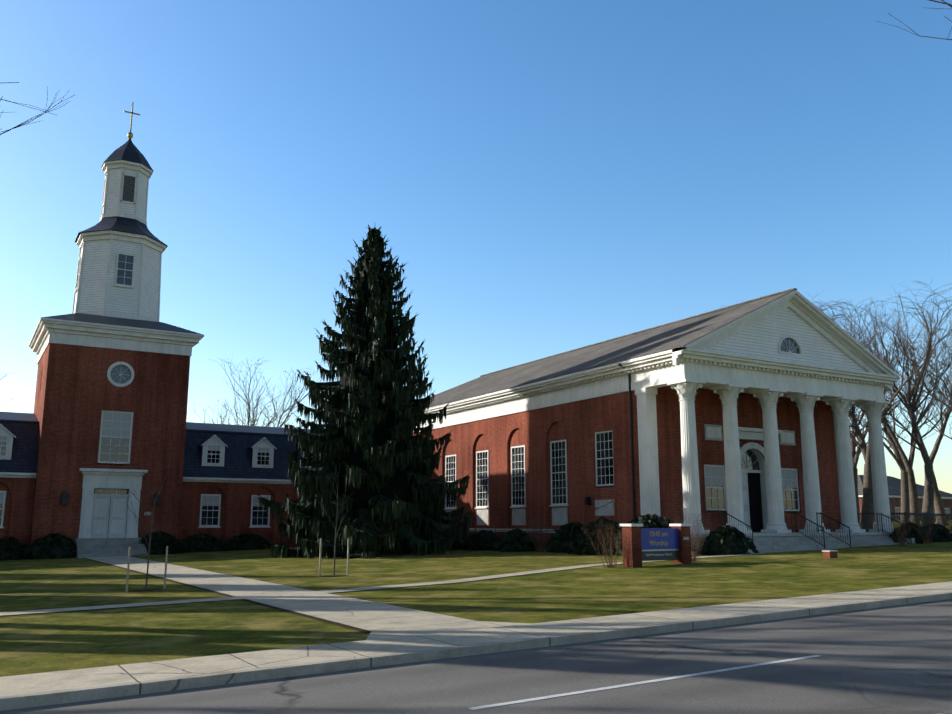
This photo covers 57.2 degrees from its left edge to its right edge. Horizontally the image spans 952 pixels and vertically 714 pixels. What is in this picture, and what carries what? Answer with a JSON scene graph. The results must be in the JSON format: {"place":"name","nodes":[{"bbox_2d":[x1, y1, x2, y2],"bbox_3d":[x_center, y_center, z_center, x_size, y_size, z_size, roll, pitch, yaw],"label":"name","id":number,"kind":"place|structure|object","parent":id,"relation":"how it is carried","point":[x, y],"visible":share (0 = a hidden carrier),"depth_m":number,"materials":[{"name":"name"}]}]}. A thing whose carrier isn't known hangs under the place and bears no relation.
{"place":"outdoors","nodes":[
{"label":"outdoors","id":0,"kind":"place"},
{"bbox_2d":[30,343,189,557],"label":"tower walls","id":1,"kind":"structure","parent":0,"point":[112,425],"depth_m":52.87,"materials":[{"name":"red brick"}]},
{"bbox_2d":[28,102,203,363],"bbox_3d":[-24.009,-8.828,59.346,9.500,18.390,9.500,6,-12,-30],"label":"steeple","id":2,"kind":"object","parent":1,"relation":"on","point":[116,301],"visible":0.98,"depth_m":56.53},
{"bbox_2d":[85,556,531,639],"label":"path","id":3,"kind":"structure","parent":0,"point":[380,620],"depth_m":20.20,"materials":[{"name":"concrete"}]},
{"bbox_2d":[0,519,951,676],"bbox_3d":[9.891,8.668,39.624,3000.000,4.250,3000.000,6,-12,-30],"label":"ground","id":4,"kind":"structure","parent":0,"point":[32,643],"depth_m":23.32,"materials":[{"name":"green plant"}]},
{"bbox_2d":[0,412,38,545],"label":"wing","id":5,"kind":"structure","parent":4,"relation":"on","point":[19,432],"depth_m":51.03,"materials":[{"name":"red brick"}]},
{"bbox_2d":[1,82,54,114],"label":"tree","id":6,"kind":"object","parent":4,"relation":"on","point":[20,103],"visible":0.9,"depth_m":31.25,"materials":[{"name":"brown plant"}]},
{"bbox_2d":[0,86,73,134],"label":"tree","id":7,"kind":"object","parent":4,"relation":"on","point":[19,125],"visible":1,"depth_m":23.47,"materials":[{"name":"brown plant"}]},
{"bbox_2d":[0,531,272,560],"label":"hedge","id":8,"kind":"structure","parent":4,"relation":"on","point":[53,546],"depth_m":51.66,"materials":[{"name":"green plant"}]},
{"bbox_2d":[126,471,167,591],"bbox_3d":[-9.907,5.175,26.089,1.200,3.592,1.292,0,-11,2],"label":"tree sapling","id":9,"kind":"object","parent":4,"relation":"on","point":[128,565],"visible":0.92,"depth_m":25.99,"materials":[{"name":"brown plant"}]},
{"bbox_2d":[179,422,320,546],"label":"wing","id":10,"kind":"structure","parent":4,"relation":"on","point":[227,468],"depth_m":57.65,"materials":[{"name":"red brick"}]},
{"bbox_2d":[191,357,321,427],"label":"tree","id":11,"kind":"object","parent":4,"relation":"on","point":[290,408],"visible":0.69,"depth_m":84.30,"materials":[{"name":"brown plant"}]},
{"bbox_2d":[84,557,477,631],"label":"lawn edging","id":12,"kind":"object","parent":4,"relation":"on","point":[353,628],"depth_m":20.77,"materials":[{"name":"soil"}]},
{"bbox_2d":[318,473,351,576],"bbox_3d":[-4.922,5.853,30.522,1.267,3.602,1.475,2,-11,-9],"label":"tree sapling","id":13,"kind":"object","parent":4,"relation":"on","point":[321,546],"visible":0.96,"depth_m":30.29,"materials":[{"name":"brown plant"}]},
{"bbox_2d":[251,225,476,559],"bbox_3d":[-5.994,3.654,48.202,13.677,23.448,13.609,6,-12,-30],"label":"spruce tree","id":14,"kind":"object","parent":4,"relation":"on","point":[367,447],"visible":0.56,"depth_m":46.19,"materials":[{"name":"green plant"}]},
{"bbox_2d":[0,553,769,615],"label":"narrow path","id":15,"kind":"structure","parent":4,"relation":"on","point":[232,598],"depth_m":24.30,"materials":[{"name":"concrete"}]},
{"bbox_2d":[0,592,951,713],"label":"kerb","id":16,"kind":"structure","parent":4,"relation":"on","point":[21,701],"depth_m":12.21,"materials":[{"name":"concrete"}]},
{"bbox_2d":[469,527,552,550],"bbox_3d":[-0.552,11.163,54.020,2.339,1.230,19.439,6,-12,-30],"label":"areaway fence","id":17,"kind":"object","parent":4,"relation":"on","point":[476,530],"visible":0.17,"depth_m":47.25,"materials":[{"name":"black metal"}]},
{"bbox_2d":[522,510,556,551],"bbox_3d":[3.234,8.954,44.994,2.080,2.170,2.156,-6,-13,30],"label":"shrub","id":18,"kind":"object","parent":4,"relation":"on","point":[538,545],"depth_m":44.91,"materials":[{"name":"brown plant"}]},
{"bbox_2d":[580,517,631,567],"bbox_3d":[4.720,6.673,31.440,1.632,1.858,2.077,4,-11,-19],"label":"shrub","id":19,"kind":"object","parent":4,"relation":"on","point":[610,565],"visible":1,"depth_m":31.30,"materials":[{"name":"brown plant"}]},
{"bbox_2d":[620,524,691,567],"bbox_3d":[6.701,6.944,32.240,3.180,1.550,0.600,7,-13,-34],"label":"church sign","id":20,"kind":"object","parent":4,"relation":"on","point":[673,543],"visible":1,"depth_m":32.10,"materials":[{"name":"brick"}]},
{"bbox_2d":[413,363,915,554],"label":"sanctuary walls","id":21,"kind":"structure","parent":4,"relation":"on","point":[617,457],"depth_m":46.59,"materials":[{"name":"red brick"}]},
{"bbox_2d":[416,288,899,431],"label":"roof","id":22,"kind":"structure","parent":21,"relation":"on","point":[792,341],"depth_m":45.58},
{"bbox_2d":[661,507,722,561],"bbox_3d":[8.134,6.824,33.895,2.401,2.274,2.314,6,-12,-30],"label":"shrub","id":23,"kind":"object","parent":4,"relation":"on","point":[693,559],"visible":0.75,"depth_m":33.63,"materials":[{"name":"brown plant"}]},
{"bbox_2d":[450,513,951,556],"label":"hedge","id":24,"kind":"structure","parent":4,"relation":"on","point":[573,538],"depth_m":41.75,"materials":[{"name":"green plant"}]},
{"bbox_2d":[723,293,887,438],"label":"tree","id":25,"kind":"object","parent":4,"relation":"on","point":[851,316],"visible":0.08,"depth_m":67.66,"materials":[{"name":"brown plant"}]},
{"bbox_2d":[822,550,837,557],"bbox_3d":[13.866,7.742,34.151,0.500,0.340,0.360,6,-12,-30],"label":"brick pedestal","id":26,"kind":"object","parent":4,"relation":"on","point":[829,553],"visible":0.82,"depth_m":34.03,"materials":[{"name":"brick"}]},
{"bbox_2d":[832,312,881,353],"bbox_3d":[23.001,4.447,64.642,16.420,17.220,9.460,2,-11,-8],"label":"tree","id":27,"kind":"object","parent":4,"relation":"on","point":[860,336],"depth_m":63.50,"materials":[{"name":"brown plant"}]},
{"bbox_2d":[815,277,951,524],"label":"tree","id":28,"kind":"object","parent":4,"relation":"on","point":[928,496],"visible":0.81,"depth_m":59.98,"materials":[{"name":"brown plant"}]},
{"bbox_2d":[815,285,951,531],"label":"tree","id":29,"kind":"object","parent":4,"relation":"on","point":[867,504],"visible":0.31,"depth_m":59.98,"materials":[{"name":"brown plant"}]},
{"bbox_2d":[848,333,919,526],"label":"tree","id":30,"kind":"object","parent":4,"relation":"on","point":[855,454],"visible":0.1,"depth_m":73.67,"materials":[{"name":"brown plant"}]},
{"bbox_2d":[855,333,931,525],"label":"tree","id":31,"kind":"object","parent":4,"relation":"on","point":[905,498],"visible":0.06,"depth_m":65.23,"materials":[{"name":"brown plant"}]},
{"bbox_2d":[884,505,915,545],"bbox_3d":[20.928,8.234,42.802,1.655,2.067,1.747,6,-12,-30],"label":"shrub","id":32,"kind":"object","parent":4,"relation":"on","point":[901,540],"visible":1,"depth_m":42.72,"materials":[{"name":"plant"}]},
{"bbox_2d":[855,324,951,525],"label":"tree","id":33,"kind":"object","parent":4,"relation":"on","point":[913,497],"visible":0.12,"depth_m":68.45,"materials":[{"name":"brown plant"}]},
{"bbox_2d":[858,475,951,521],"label":"building","id":34,"kind":"structure","parent":4,"relation":"on","point":[894,488],"depth_m":104.07,"materials":[{"name":"brick"}]},
{"bbox_2d":[866,309,951,408],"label":"tree","id":35,"kind":"object","parent":4,"relation":"on","point":[937,399],"visible":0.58,"depth_m":64.98,"materials":[{"name":"brown plant"}]},
{"bbox_2d":[877,0,951,39],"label":"tree","id":36,"kind":"object","parent":4,"relation":"on","point":[946,3],"visible":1,"depth_m":11.04,"materials":[{"name":"brown plant"}]},
{"bbox_2d":[886,342,951,525],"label":"tree","id":37,"kind":"object","parent":4,"relation":"on","point":[939,508],"visible":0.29,"depth_m":76.80,"materials":[{"name":"brown plant"}]},
{"bbox_2d":[914,516,936,543],"bbox_3d":[22.802,8.772,44.239,1.318,1.425,1.273,1,-11,-6],"label":"shrub","id":38,"kind":"object","parent":4,"relation":"on","point":[928,540],"visible":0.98,"depth_m":44.10,"materials":[{"name":"plant"}]},
{"bbox_2d":[907,324,951,439],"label":"tree","id":39,"kind":"object","parent":4,"relation":"on","point":[939,431],"visible":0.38,"depth_m":72.79,"materials":[{"name":"brown plant"}]},
{"bbox_2d":[937,516,951,532],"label":"shrub","id":40,"kind":"object","parent":4,"relation":"on","point":[948,522],"visible":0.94,"depth_m":46.67,"materials":[{"name":"plant"}]},
{"bbox_2d":[0,599,951,713],"bbox_3d":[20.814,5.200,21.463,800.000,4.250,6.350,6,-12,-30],"label":"road","id":41,"kind":"structure","parent":0,"point":[896,659],"depth_m":10.73,"materials":[{"name":"grey asphalt"}]},
{"bbox_2d":[469,655,819,709],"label":"road markings","id":42,"kind":"object","parent":41,"relation":"on","point":[591,690],"visible":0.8,"depth_m":10.42,"materials":[{"name":"paint"}]},
{"bbox_2d":[0,581,951,696],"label":"sidewalk","id":43,"kind":"structure","parent":0,"point":[65,679],"depth_m":13.19,"materials":[{"name":"concrete"}]},
{"bbox_2d":[0,0,951,493],"label":"sky","id":44,"kind":"structure","parent":0,"point":[548,178],"materials":[{"name":"blue"}]},
{"bbox_2d":[667,379,893,533],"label":"columns","id":45,"kind":"structure","parent":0,"point":[686,389],"depth_m":43.31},
{"bbox_2d":[720,511,951,548],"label":"stair railings","id":46,"kind":"object","parent":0,"point":[904,514],"visible":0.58,"depth_m":43.95,"materials":[{"name":"black metal"}]}
]}

